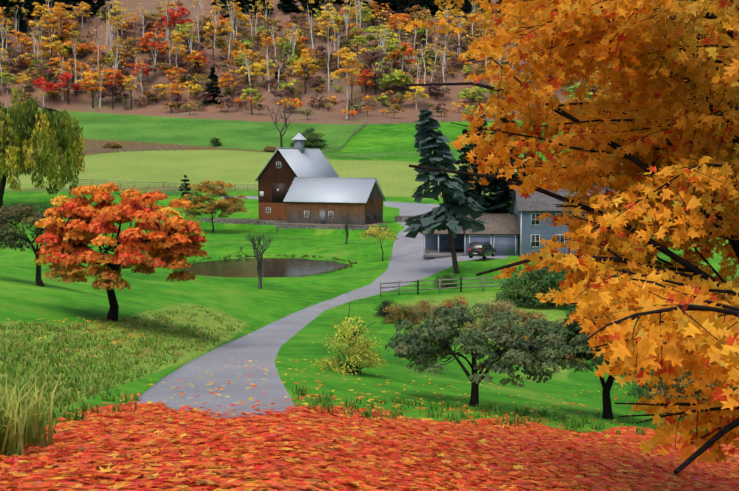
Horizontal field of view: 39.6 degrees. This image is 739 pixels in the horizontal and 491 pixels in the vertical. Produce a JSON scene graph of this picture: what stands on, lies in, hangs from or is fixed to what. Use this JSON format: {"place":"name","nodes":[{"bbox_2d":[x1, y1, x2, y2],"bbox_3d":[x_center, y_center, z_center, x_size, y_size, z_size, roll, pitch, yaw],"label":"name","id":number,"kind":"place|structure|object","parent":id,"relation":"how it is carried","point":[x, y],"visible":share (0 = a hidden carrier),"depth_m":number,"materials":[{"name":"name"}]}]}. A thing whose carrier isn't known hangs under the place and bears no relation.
{"place":"outdoors","nodes":[
{"label":"outdoors","id":0,"kind":"place"},
{"bbox_2d":[181,257,348,277],"bbox_3d":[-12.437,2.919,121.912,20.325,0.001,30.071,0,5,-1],"label":"pond","id":1,"kind":"structure","parent":0,"point":[271,267],"depth_m":124.68,"materials":[{"name":"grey liquid"}]},
{"bbox_2d":[0,0,737,419],"bbox_3d":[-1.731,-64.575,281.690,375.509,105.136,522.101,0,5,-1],"label":"tree","id":2,"kind":"object","parent":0,"point":[458,192],"depth_m":175.00,"materials":[{"name":"orange plant"}]},
{"bbox_2d":[0,0,738,490],"bbox_3d":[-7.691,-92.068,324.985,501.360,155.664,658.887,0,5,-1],"label":"terrain","id":3,"kind":"structure","parent":0,"point":[288,318],"depth_m":77.48,"materials":[{"name":"green plant"}]},
{"bbox_2d":[66,118,505,296],"bbox_3d":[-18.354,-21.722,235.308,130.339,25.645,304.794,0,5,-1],"label":"fences","id":4,"kind":"object","parent":3,"relation":"on","point":[399,282],"visible":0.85,"depth_m":206.51,"materials":[{"name":"brown wood"}]},
{"bbox_2d":[201,216,413,235],"bbox_3d":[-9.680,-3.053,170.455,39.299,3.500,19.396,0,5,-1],"label":"stone wall","id":5,"kind":"structure","parent":3,"relation":"on","point":[270,222],"depth_m":172.33,"materials":[{"name":"grey stone"}]},
{"bbox_2d":[258,150,390,226],"bbox_3d":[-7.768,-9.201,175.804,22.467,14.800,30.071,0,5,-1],"label":"barn walls","id":6,"kind":"structure","parent":3,"relation":"on","point":[291,213],"depth_m":168.28,"materials":[{"name":"brown wood"}]},
{"bbox_2d":[260,140,376,223],"bbox_3d":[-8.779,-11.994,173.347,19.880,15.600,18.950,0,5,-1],"label":"barn trim","id":7,"kind":"structure","parent":6,"relation":"attached to","point":[278,192],"depth_m":173.81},
{"bbox_2d":[255,133,385,202],"bbox_3d":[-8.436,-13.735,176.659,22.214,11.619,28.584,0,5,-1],"label":"barn roof","id":8,"kind":"structure","parent":6,"relation":"on","point":[318,179],"depth_m":169.44,"materials":[{"name":"silver metal"}]},
{"bbox_2d":[2,316,684,424],"bbox_3d":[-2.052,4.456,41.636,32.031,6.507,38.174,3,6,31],"label":"scattered leaves","id":9,"kind":"object","parent":3,"relation":"on","point":[376,406],"visible":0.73,"depth_m":30.28,"materials":[{"name":"orange plant"}]},
{"bbox_2d":[0,253,736,457],"bbox_3d":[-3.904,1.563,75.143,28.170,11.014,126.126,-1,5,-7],"label":"grass tufts","id":10,"kind":"object","parent":3,"relation":"on","point":[26,413],"visible":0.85,"depth_m":25.93,"materials":[{"name":"green plant"}]},
{"bbox_2d":[0,393,738,490],"bbox_3d":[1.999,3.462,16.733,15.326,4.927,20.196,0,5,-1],"label":"leaf carpet","id":11,"kind":"object","parent":3,"relation":"on","point":[436,482],"visible":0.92,"depth_m":13.98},
{"bbox_2d":[468,241,495,255],"bbox_3d":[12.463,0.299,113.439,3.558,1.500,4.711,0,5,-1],"label":"car","id":12,"kind":"object","parent":3,"relation":"on","point":[487,251],"depth_m":111.73,"materials":[{"name":"metal"}]},
{"bbox_2d":[469,250,495,258],"bbox_3d":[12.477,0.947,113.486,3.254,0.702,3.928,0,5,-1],"label":"car wheels","id":13,"kind":"object","parent":12,"relation":"attached to","point":[493,255],"visible":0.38,"depth_m":112.46,"materials":[{"name":"black rubber"}]},
{"bbox_2d":[423,177,607,257],"bbox_3d":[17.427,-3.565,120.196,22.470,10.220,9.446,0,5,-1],"label":"house walls","id":14,"kind":"structure","parent":3,"relation":"on","point":[545,230],"depth_m":116.67,"materials":[{"name":"blue wood"}]},
{"bbox_2d":[424,211,585,254],"bbox_3d":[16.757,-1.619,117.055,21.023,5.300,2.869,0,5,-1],"label":"house trim","id":15,"kind":"structure","parent":14,"relation":"attached to","point":[504,244],"depth_m":117.73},
{"bbox_2d":[421,181,614,234],"bbox_3d":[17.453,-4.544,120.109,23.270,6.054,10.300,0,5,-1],"label":"house roof","id":16,"kind":"structure","parent":14,"relation":"on","point":[506,223],"depth_m":117.92,"materials":[{"name":"grey"}]},
{"bbox_2d":[397,0,738,474],"bbox_3d":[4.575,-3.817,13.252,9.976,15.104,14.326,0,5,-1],"label":"maple","id":17,"kind":"object","parent":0,"point":[676,348],"depth_m":11.05,"materials":[{"name":"orange plant"}]}
]}

